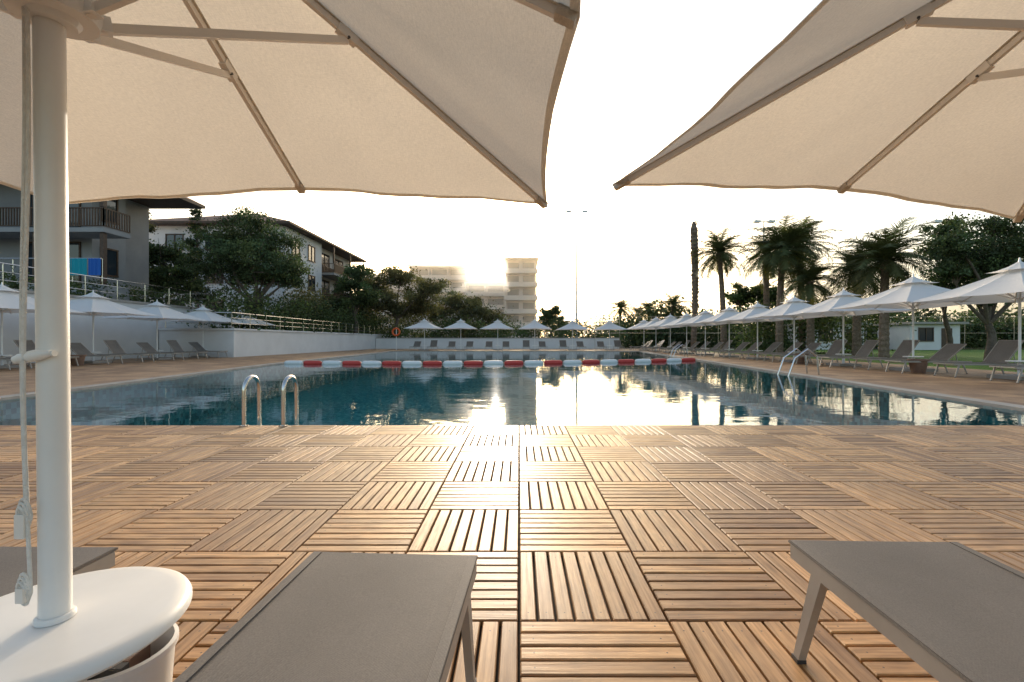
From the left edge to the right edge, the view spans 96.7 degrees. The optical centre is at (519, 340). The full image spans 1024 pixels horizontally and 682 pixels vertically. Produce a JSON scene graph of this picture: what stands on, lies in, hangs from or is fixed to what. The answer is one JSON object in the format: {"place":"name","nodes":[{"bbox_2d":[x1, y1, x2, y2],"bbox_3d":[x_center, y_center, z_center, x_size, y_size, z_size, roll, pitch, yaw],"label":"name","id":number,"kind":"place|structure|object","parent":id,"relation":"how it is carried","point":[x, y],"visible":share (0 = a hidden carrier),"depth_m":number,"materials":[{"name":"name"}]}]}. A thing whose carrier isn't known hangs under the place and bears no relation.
{"place":"outdoors","nodes":[
{"label":"outdoors","id":0,"kind":"place"},
{"bbox_2d":[149,226,349,330],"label":"walls","id":1,"kind":"structure","parent":0,"point":[162,231],"depth_m":40.00,"materials":[{"name":"paint"}]},
{"bbox_2d":[165,234,342,316],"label":"windows","id":2,"kind":"structure","parent":1,"relation":"attached to","point":[311,251],"depth_m":44.36,"materials":[{"name":"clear glass"}]},
{"bbox_2d":[149,214,366,261],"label":"roof","id":3,"kind":"structure","parent":1,"relation":"on","point":[327,245],"depth_m":41.14,"materials":[{"name":"tile"}]},
{"bbox_2d":[322,247,364,310],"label":"balcony","id":4,"kind":"structure","parent":1,"relation":"attached to","point":[335,270],"depth_m":49.21,"materials":[{"name":"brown wood"}]},
{"bbox_2d":[0,425,1023,681],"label":"wooden deck","id":5,"kind":"structure","parent":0,"point":[630,553],"depth_m":2.41,"materials":[{"name":"brown wood"}]},
{"bbox_2d":[0,547,117,596],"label":"sun lounger","id":6,"kind":"object","parent":5,"relation":"on","point":[13,563],"visible":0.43,"depth_m":1.24,"materials":[{"name":"fabric"}]},
{"bbox_2d":[83,623,178,681],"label":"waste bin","id":7,"kind":"object","parent":5,"relation":"on","point":[153,661],"visible":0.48,"depth_m":0.97,"materials":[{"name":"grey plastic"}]},
{"bbox_2d":[239,375,297,426],"bbox_3d":[-2.785,1.112,5.098,0.520,1.451,0.364,0,0,0],"label":"pool ladder","id":8,"kind":"object","parent":5,"relation":"attached to","point":[258,383],"visible":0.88,"depth_m":5.04,"materials":[{"name":"silver metal"}]},
{"bbox_2d":[0,0,580,681],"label":"patio umbrella","id":9,"kind":"object","parent":5,"relation":"on","point":[102,100],"visible":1,"depth_m":1.30,"materials":[{"name":"fabric"}]},
{"bbox_2d":[173,551,477,681],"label":"sun lounger","id":10,"kind":"object","parent":5,"relation":"on","point":[317,616],"visible":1,"depth_m":0.97,"materials":[{"name":"fabric"}]},
{"bbox_2d":[612,0,1023,222],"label":"patio umbrella","id":11,"kind":"object","parent":5,"relation":"on","point":[919,101],"visible":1,"depth_m":1.53,"materials":[{"name":"fabric"}]},
{"bbox_2d":[788,540,1023,681],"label":"sun lounger","id":12,"kind":"object","parent":5,"relation":"on","point":[946,611],"visible":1,"depth_m":1.09,"materials":[{"name":"fabric"}]},
{"bbox_2d":[0,348,1023,404],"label":"pool terrace","id":13,"kind":"structure","parent":0,"point":[975,383],"depth_m":13.67,"materials":[{"name":"wood"}]},
{"bbox_2d":[5,340,78,365],"bbox_3d":[-16.893,0.463,16.157,1.901,0.950,0.640,0,0,-3],"label":"sun lounger","id":14,"kind":"object","parent":13,"relation":"on","point":[30,345],"visible":0.27,"depth_m":16.25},
{"bbox_2d":[0,282,85,368],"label":"parasol","id":15,"kind":"object","parent":13,"relation":"on","point":[9,300],"visible":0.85,"depth_m":15.36,"materials":[{"name":"white fabric"}]},
{"bbox_2d":[70,355,86,365],"bbox_3d":[-16.400,0.733,16.900,0.500,0.390,0.500,0,0,0],"label":"planter pot","id":16,"kind":"object","parent":13,"relation":"on","point":[81,359],"visible":0.62,"depth_m":16.79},
{"bbox_2d":[70,343,122,364],"bbox_3d":[-16.789,0.517,17.923,1.901,0.842,0.640,0,0,1],"label":"sun lounger","id":17,"kind":"object","parent":13,"relation":"on","point":[78,348],"visible":0.82,"depth_m":17.92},
{"bbox_2d":[70,290,158,363],"bbox_3d":[-17.500,-0.567,18.700,3.050,3.010,3.050,0,0,3],"label":"parasol","id":18,"kind":"object","parent":13,"relation":"on","point":[93,304],"visible":0.84,"depth_m":18.58,"materials":[{"name":"white fabric"}]},
{"bbox_2d":[97,340,154,362],"bbox_3d":[-16.794,0.463,19.464,1.901,0.950,0.640,0,0,-2],"label":"sun lounger","id":19,"kind":"object","parent":13,"relation":"on","point":[114,347],"visible":0.98,"depth_m":19.36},
{"bbox_2d":[99,300,207,359],"bbox_3d":[-17.500,-0.519,22.000,2.952,2.912,2.952,0,0,1],"label":"parasol","id":20,"kind":"object","parent":13,"relation":"on","point":[162,311],"visible":0.82,"depth_m":21.82,"materials":[{"name":"white fabric"}]},
{"bbox_2d":[133,342,184,360],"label":"sun lounger","id":21,"kind":"object","parent":13,"relation":"on","point":[147,347],"visible":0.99,"depth_m":21.14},
{"bbox_2d":[164,340,207,358],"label":"sun lounger","id":22,"kind":"object","parent":13,"relation":"on","point":[175,346],"visible":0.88,"depth_m":22.77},
{"bbox_2d":[166,306,244,356],"bbox_3d":[-17.500,-0.513,25.200,2.941,2.902,2.941,0,0,-1],"label":"parasol","id":23,"kind":"object","parent":13,"relation":"on","point":[203,312],"visible":0.77,"depth_m":25.03,"materials":[{"name":"white fabric"}]},
{"bbox_2d":[186,342,227,357],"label":"sun lounger","id":24,"kind":"object","parent":13,"relation":"on","point":[197,346],"visible":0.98,"depth_m":24.35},
{"bbox_2d":[201,310,275,328],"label":"parasol","id":25,"kind":"object","parent":13,"relation":"on","point":[247,320],"visible":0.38,"depth_m":28.23,"materials":[{"name":"white fabric"}]},
{"bbox_2d":[403,318,442,349],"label":"parasol","id":26,"kind":"object","parent":13,"relation":"on","point":[424,324],"visible":0.99,"depth_m":42.05,"materials":[{"name":"white fabric"}]},
{"bbox_2d":[444,319,477,349],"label":"parasol","id":27,"kind":"object","parent":13,"relation":"on","point":[460,324],"visible":0.99,"depth_m":41.99,"materials":[{"name":"white fabric"}]},
{"bbox_2d":[480,319,514,349],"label":"parasol","id":28,"kind":"object","parent":13,"relation":"on","point":[497,324],"visible":0.99,"depth_m":41.73,"materials":[{"name":"white fabric"}]},
{"bbox_2d":[376,338,618,348],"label":"garden wall","id":29,"kind":"structure","parent":13,"relation":"on","point":[478,343],"depth_m":50.00,"materials":[{"name":"concrete"}]},
{"bbox_2d":[0,351,1023,426],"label":"swimming pool","id":30,"kind":"structure","parent":13,"relation":"in","point":[699,392],"depth_m":12.51,"materials":[{"name":"liquid"}]},
{"bbox_2d":[284,358,695,363],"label":"lane divider floats","id":31,"kind":"object","parent":30,"relation":"on","point":[498,362],"visible":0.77,"depth_m":18.57,"materials":[{"name":"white plastic"}]},
{"bbox_2d":[0,351,1023,408],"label":"pool coping","id":32,"kind":"object","parent":30,"relation":"on","point":[793,373],"visible":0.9,"depth_m":9.72,"materials":[{"name":"concrete"}]},
{"bbox_2d":[518,319,550,349],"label":"parasol","id":33,"kind":"object","parent":13,"relation":"on","point":[534,324],"visible":1,"depth_m":41.71,"materials":[{"name":"white fabric"}]},
{"bbox_2d":[557,319,587,349],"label":"parasol","id":34,"kind":"object","parent":13,"relation":"on","point":[572,325],"visible":0.98,"depth_m":42.00,"materials":[{"name":"white fabric"}]},
{"bbox_2d":[593,320,627,349],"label":"parasol","id":35,"kind":"object","parent":13,"relation":"on","point":[609,325],"visible":0.98,"depth_m":42.04,"materials":[{"name":"white fabric"}]},
{"bbox_2d":[627,320,663,350],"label":"parasol","id":36,"kind":"object","parent":13,"relation":"on","point":[642,322],"visible":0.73,"depth_m":41.21,"materials":[{"name":"white fabric"}]},
{"bbox_2d":[633,317,675,351],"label":"parasol","id":37,"kind":"object","parent":13,"relation":"on","point":[655,320],"visible":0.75,"depth_m":38.05,"materials":[{"name":"white fabric"}]},
{"bbox_2d":[645,313,685,352],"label":"parasol","id":38,"kind":"object","parent":13,"relation":"on","point":[669,318],"visible":0.79,"depth_m":34.60,"materials":[{"name":"white fabric"}]},
{"bbox_2d":[659,312,716,353],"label":"parasol","id":39,"kind":"object","parent":13,"relation":"on","point":[686,316],"visible":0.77,"depth_m":31.54,"materials":[{"name":"white fabric"}]},
{"bbox_2d":[689,220,699,351],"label":"bare palm trunk","id":40,"kind":"object","parent":13,"relation":"on","point":[694,233],"visible":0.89,"depth_m":37.79,"materials":[{"name":"brown plant"}]},
{"bbox_2d":[674,309,740,354],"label":"parasol","id":41,"kind":"object","parent":13,"relation":"on","point":[704,314],"visible":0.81,"depth_m":28.49,"materials":[{"name":"white fabric"}]},
{"bbox_2d":[700,340,734,355],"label":"sun lounger","id":42,"kind":"object","parent":13,"relation":"on","point":[726,345],"visible":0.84,"depth_m":26.08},
{"bbox_2d":[694,305,768,356],"bbox_3d":[11.773,-0.519,25.500,2.953,2.913,2.953,0,0,2],"label":"parasol","id":43,"kind":"object","parent":13,"relation":"on","point":[729,311],"visible":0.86,"depth_m":25.40,"materials":[{"name":"white fabric"}]},
{"bbox_2d":[713,342,749,357],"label":"sun lounger","id":44,"kind":"object","parent":13,"relation":"on","point":[743,345],"visible":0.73,"depth_m":24.83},
{"bbox_2d":[723,342,761,358],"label":"sun lounger","id":45,"kind":"object","parent":13,"relation":"on","point":[753,347],"visible":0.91,"depth_m":23.49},
{"bbox_2d":[716,301,804,358],"bbox_3d":[11.838,-0.502,22.600,2.918,2.879,2.918,0,0,1],"label":"parasol","id":46,"kind":"object","parent":13,"relation":"on","point":[757,308],"visible":0.81,"depth_m":22.49,"materials":[{"name":"white fabric"}]},
{"bbox_2d":[739,342,781,359],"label":"sun lounger","id":47,"kind":"object","parent":13,"relation":"on","point":[771,348],"visible":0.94,"depth_m":21.83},
{"bbox_2d":[756,342,803,360],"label":"sun lounger","id":48,"kind":"object","parent":13,"relation":"on","point":[790,348],"visible":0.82,"depth_m":20.40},
{"bbox_2d":[619,317,964,348],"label":"sports fence","id":49,"kind":"object","parent":13,"relation":"on","point":[718,332],"visible":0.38,"depth_m":47.99,"materials":[{"name":"metal"}]},
{"bbox_2d":[743,295,841,361],"bbox_3d":[11.904,-0.516,19.700,2.947,2.908,2.947,0,0,-3],"label":"parasol","id":50,"kind":"object","parent":13,"relation":"on","point":[793,304],"visible":0.77,"depth_m":19.64,"materials":[{"name":"white fabric"}]},
{"bbox_2d":[775,348,819,404],"bbox_3d":[7.665,0.979,12.550,0.914,1.519,0.544,0,0,0],"label":"pool ladder","id":51,"kind":"object","parent":13,"relation":"on","point":[809,350],"visible":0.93,"depth_m":12.30,"materials":[{"name":"silver metal"}]},
{"bbox_2d":[772,343,824,362],"bbox_3d":[11.647,0.517,19.009,1.901,0.842,0.640,0,0,-4],"label":"sun lounger","id":52,"kind":"object","parent":13,"relation":"on","point":[812,347],"visible":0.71,"depth_m":18.94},
{"bbox_2d":[795,340,849,364],"bbox_3d":[11.805,0.463,17.609,1.901,0.950,0.640,0,0,-4],"label":"sun lounger","id":53,"kind":"object","parent":13,"relation":"on","point":[835,348],"visible":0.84,"depth_m":17.59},
{"bbox_2d":[782,288,915,365],"bbox_3d":[11.969,-0.503,16.800,2.919,2.880,2.919,0,0,2],"label":"parasol","id":54,"kind":"object","parent":13,"relation":"on","point":[842,297],"visible":0.84,"depth_m":16.70,"materials":[{"name":"white fabric"}]},
{"bbox_2d":[818,340,886,367],"bbox_3d":[11.694,0.463,15.984,1.901,0.950,0.640,0,0,4],"label":"sun lounger","id":55,"kind":"object","parent":13,"relation":"on","point":[866,348],"visible":0.98,"depth_m":15.90,"materials":[{"name":"fabric"}]},
{"bbox_2d":[853,340,919,369],"bbox_3d":[11.924,0.463,14.638,1.901,0.950,0.640,0,0,1],"label":"sun lounger","id":56,"kind":"object","parent":13,"relation":"on","point":[904,348],"visible":0.88,"depth_m":14.62,"materials":[{"name":"fabric"}]},
{"bbox_2d":[907,359,929,372],"bbox_3d":[11.400,0.733,13.000,0.500,0.390,0.500,0,0,0],"label":"planter pot","id":57,"kind":"object","parent":13,"relation":"on","point":[921,367],"visible":0.99,"depth_m":12.85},
{"bbox_2d":[830,273,1013,371],"bbox_3d":[12.034,-0.553,13.900,3.021,2.981,3.021,0,0,0],"label":"parasol","id":58,"kind":"object","parent":13,"relation":"on","point":[903,293],"visible":0.83,"depth_m":13.84,"materials":[{"name":"white fabric"}]},
{"bbox_2d":[885,344,971,373],"bbox_3d":[11.742,0.517,13.100,1.901,0.842,0.640,0,0,3],"label":"sun lounger","id":59,"kind":"object","parent":13,"relation":"on","point":[946,352],"visible":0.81,"depth_m":13.00,"materials":[{"name":"fabric"}]},
{"bbox_2d":[907,258,1023,379],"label":"parasol","id":60,"kind":"object","parent":13,"relation":"on","point":[1006,285],"visible":0.99,"depth_m":11.02,"materials":[{"name":"white fabric"}]},
{"bbox_2d":[933,340,1023,377],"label":"sun lounger","id":61,"kind":"object","parent":13,"relation":"on","point":[1001,352],"visible":0.95,"depth_m":11.63,"materials":[{"name":"fabric"}]},
{"bbox_2d":[989,365,1023,382],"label":"sun lounger","id":62,"kind":"object","parent":13,"relation":"on","point":[1020,367],"visible":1,"depth_m":10.24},
{"bbox_2d":[149,0,1023,337],"label":"sky","id":63,"kind":"structure","parent":0,"point":[638,74],"materials":[{"name":"white"}]},
{"bbox_2d":[621,345,1023,349],"bbox_3d":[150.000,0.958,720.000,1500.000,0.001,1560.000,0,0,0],"label":"ground","id":64,"kind":"structure","parent":0,"point":[873,349],"depth_m":47.31,"materials":[{"name":"soil"}]},
{"bbox_2d":[0,289,215,363],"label":"retaining wall","id":65,"kind":"structure","parent":64,"relation":"on","point":[126,334],"depth_m":21.95,"materials":[{"name":"concrete"}]},
{"bbox_2d":[0,184,148,300],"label":"walls","id":66,"kind":"structure","parent":65,"relation":"on","point":[134,258],"depth_m":25.81,"materials":[{"name":"paint"}]},
{"bbox_2d":[0,258,102,283],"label":"hanging towels","id":67,"kind":"object","parent":66,"relation":"on","point":[77,265],"visible":0.66,"depth_m":22.83,"materials":[{"name":"teal fabric"}]},
{"bbox_2d":[0,195,130,284],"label":"balcony","id":68,"kind":"structure","parent":66,"relation":"attached to","point":[103,234],"depth_m":23.00,"materials":[{"name":"brown wood"}]},
{"bbox_2d":[28,194,118,283],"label":"windows","id":69,"kind":"structure","parent":66,"relation":"attached to","point":[112,259],"depth_m":24.47,"materials":[{"name":"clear glass"}]},
{"bbox_2d":[128,197,205,208],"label":"roof","id":70,"kind":"structure","parent":66,"relation":"on","point":[176,203],"depth_m":28.72,"materials":[{"name":"tile"}]},
{"bbox_2d":[0,265,203,305],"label":"hedge","id":71,"kind":"object","parent":65,"relation":"on","point":[13,285],"visible":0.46,"depth_m":23.89,"materials":[{"name":"green plant"}]},
{"bbox_2d":[0,262,207,306],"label":"railing","id":72,"kind":"object","parent":65,"relation":"on","point":[117,293],"visible":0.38,"depth_m":22.98,"materials":[{"name":"silver metal"}]},
{"bbox_2d":[158,328,392,356],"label":"retaining wall","id":73,"kind":"structure","parent":64,"relation":"on","point":[235,342],"depth_m":27.59,"materials":[{"name":"paint"}]},
{"bbox_2d":[149,237,227,305],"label":"leafy tree","id":74,"kind":"object","parent":73,"relation":"on","point":[161,257],"visible":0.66,"depth_m":33.59,"materials":[{"name":"green plant"}]},
{"bbox_2d":[179,209,204,307],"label":"cypress tree","id":75,"kind":"object","parent":73,"relation":"on","point":[196,214],"visible":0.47,"depth_m":39.72,"materials":[{"name":"green plant"}]},
{"bbox_2d":[165,312,266,329],"bbox_3d":[-17.950,-1.123,27.250,3.744,0.922,3.544,0,0,0],"label":"railing","id":76,"kind":"object","parent":73,"relation":"on","point":[231,318],"visible":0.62,"depth_m":26.19,"materials":[{"name":"silver metal"}]},
{"bbox_2d":[175,205,318,328],"bbox_3d":[-18.398,-5.037,30.665,9.724,8.979,6.783,0,0,0],"label":"leafy tree","id":77,"kind":"object","parent":73,"relation":"on","point":[243,248],"visible":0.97,"depth_m":30.21,"materials":[{"name":"green plant"}]},
{"bbox_2d":[176,277,402,334],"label":"shrubs","id":78,"kind":"object","parent":73,"relation":"on","point":[299,307],"visible":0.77,"depth_m":33.48,"materials":[{"name":"green plant"}]},
{"bbox_2d":[267,316,388,333],"bbox_3d":[-16.100,-1.123,44.000,0.044,0.922,30.044,0,0,0],"label":"railing","id":79,"kind":"object","parent":73,"relation":"on","point":[303,327],"visible":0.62,"depth_m":36.79,"materials":[{"name":"silver metal"}]},
{"bbox_2d":[273,282,385,333],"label":"shrubs","id":80,"kind":"object","parent":73,"relation":"on","point":[303,292],"visible":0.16,"depth_m":41.48,"materials":[{"name":"green plant"}]},
{"bbox_2d":[325,263,384,332],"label":"leafy tree","id":81,"kind":"object","parent":73,"relation":"on","point":[360,284],"visible":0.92,"depth_m":45.32,"materials":[{"name":"green plant"}]},
{"bbox_2d":[348,259,461,333],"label":"leafy tree","id":82,"kind":"object","parent":73,"relation":"on","point":[417,304],"visible":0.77,"depth_m":51.63,"materials":[{"name":"green plant"}]},
{"bbox_2d":[384,292,516,337],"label":"shrubs","id":83,"kind":"object","parent":64,"relation":"on","point":[457,317],"visible":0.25,"depth_m":59.88,"materials":[{"name":"green plant"}]},
{"bbox_2d":[374,257,538,337],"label":"hotel","id":84,"kind":"structure","parent":64,"relation":"on","point":[516,288],"depth_m":106.40,"materials":[{"name":"paint"}]},
{"bbox_2d":[377,263,533,337],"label":"windows","id":85,"kind":"structure","parent":84,"relation":"in","point":[510,265],"depth_m":107.94,"materials":[{"name":"glass"}]},
{"bbox_2d":[425,287,509,334],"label":"leafy tree","id":86,"kind":"object","parent":64,"relation":"on","point":[449,300],"visible":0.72,"depth_m":61.30,"materials":[{"name":"green plant"}]},
{"bbox_2d":[381,315,631,345],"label":"hedge","id":87,"kind":"object","parent":64,"relation":"on","point":[520,332],"visible":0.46,"depth_m":52.03,"materials":[{"name":"green plant"}]},
{"bbox_2d":[536,304,568,337],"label":"leafy tree","id":88,"kind":"object","parent":64,"relation":"on","point":[548,315],"visible":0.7,"depth_m":59.38,"materials":[{"name":"green plant"}]},
{"bbox_2d":[566,210,587,337],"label":"floodlight mast","id":89,"kind":"object","parent":64,"relation":"on","point":[582,211],"visible":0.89,"depth_m":59.91,"materials":[{"name":"metal"}]},
{"bbox_2d":[603,297,640,330],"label":"palm tree","id":90,"kind":"object","parent":64,"relation":"on","point":[620,306],"visible":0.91,"depth_m":57.75,"materials":[{"name":"green plant"}]},
{"bbox_2d":[523,310,736,346],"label":"shrubs","id":91,"kind":"object","parent":64,"relation":"on","point":[545,330],"visible":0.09,"depth_m":65.80,"materials":[{"name":"green plant"}]},
{"bbox_2d":[632,298,659,320],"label":"palm tree","id":92,"kind":"object","parent":64,"relation":"on","point":[647,304],"visible":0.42,"depth_m":61.89,"materials":[{"name":"green plant"}]},
{"bbox_2d":[651,289,691,319],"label":"palm tree","id":93,"kind":"object","parent":64,"relation":"on","point":[674,306],"visible":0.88,"depth_m":55.34,"materials":[{"name":"green plant"}]},
{"bbox_2d":[536,309,1005,337],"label":"distant trees","id":94,"kind":"object","parent":64,"relation":"on","point":[590,318],"visible":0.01,"depth_m":134.28,"materials":[{"name":"green plant"}]},
{"bbox_2d":[604,295,1023,348],"bbox_3d":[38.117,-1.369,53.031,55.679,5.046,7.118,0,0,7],"label":"hedge","id":95,"kind":"object","parent":64,"relation":"on","point":[975,331],"visible":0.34,"depth_m":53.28,"materials":[{"name":"green plant"}]},
{"bbox_2d":[787,323,871,349],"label":"shrubs","id":96,"kind":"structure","parent":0,"point":[822,345],"depth_m":46.00,"materials":[{"name":"plant"}]},
{"bbox_2d":[682,350,1023,371],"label":"lawn","id":97,"kind":"structure","parent":0,"point":[971,355],"depth_m":25.05,"materials":[{"name":"green plant"}]},
{"bbox_2d":[685,227,751,349],"bbox_3d":[15.811,-3.894,35.986,4.681,9.664,4.598,0,0,-13],"label":"palm tree","id":98,"kind":"object","parent":97,"relation":"on","point":[719,256],"visible":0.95,"depth_m":35.84,"materials":[{"name":"green plant"}]},
{"bbox_2d":[719,282,790,351],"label":"leafy tree","id":99,"kind":"object","parent":97,"relation":"on","point":[739,296],"visible":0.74,"depth_m":37.52,"materials":[{"name":"green plant"}]},
{"bbox_2d":[736,234,797,345],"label":"palm tree","id":100,"kind":"object","parent":97,"relation":"on","point":[766,294],"visible":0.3,"depth_m":33.78,"materials":[{"name":"green plant"}]},
{"bbox_2d":[739,214,825,352],"bbox_3d":[17.479,-3.518,30.506,5.048,8.911,5.534,0,0,25],"label":"palm tree","id":101,"kind":"object","parent":97,"relation":"on","point":[783,242],"visible":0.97,"depth_m":29.78,"materials":[{"name":"green plant"}]},
{"bbox_2d":[764,216,842,350],"bbox_3d":[20.270,-3.891,32.892,5.027,9.658,5.239,0,0,0],"label":"palm tree","id":102,"kind":"object","parent":97,"relation":"on","point":[815,223],"visible":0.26,"depth_m":32.22,"materials":[{"name":"green plant"}]},
{"bbox_2d":[770,253,843,353],"bbox_3d":[18.379,-2.200,28.901,3.963,6.276,4.116,0,0,0],"label":"palm tree","id":103,"kind":"object","parent":97,"relation":"on","point":[810,278],"visible":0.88,"depth_m":28.39,"materials":[{"name":"green plant"}]},
{"bbox_2d":[722,290,919,353],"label":"shrubs","id":104,"kind":"object","parent":97,"relation":"on","point":[822,322],"visible":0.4,"depth_m":31.95,"materials":[{"name":"green plant"}]},
{"bbox_2d":[814,246,880,355],"bbox_3d":[20.160,-2.454,27.220,4.189,6.784,4.486,0,0,0],"label":"palm tree","id":105,"kind":"object","parent":97,"relation":"on","point":[856,335],"visible":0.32,"depth_m":26.88,"materials":[{"name":"green plant"}]},
{"bbox_2d":[833,217,937,357],"bbox_3d":[19.587,-2.634,24.216,5.146,7.143,4.677,0,0,0],"label":"palm tree","id":106,"kind":"object","parent":97,"relation":"on","point":[882,250],"visible":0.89,"depth_m":23.80,"materials":[{"name":"green plant"}]},
{"bbox_2d":[872,322,968,349],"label":"garden pavilion","id":107,"kind":"structure","parent":97,"relation":"on","point":[930,335],"depth_m":44.00,"materials":[{"name":"paint"}]},
{"bbox_2d":[913,211,980,343],"bbox_3d":[24.607,-3.257,26.040,3.386,8.420,2.969,0,0,-13],"label":"pine tree","id":108,"kind":"object","parent":97,"relation":"on","point":[940,229],"visible":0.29,"depth_m":25.94,"materials":[{"name":"green plant"}]},
{"bbox_2d":[915,214,1023,359],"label":"pine tree","id":109,"kind":"object","parent":97,"relation":"on","point":[994,249],"visible":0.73,"depth_m":20.66,"materials":[{"name":"green plant"}]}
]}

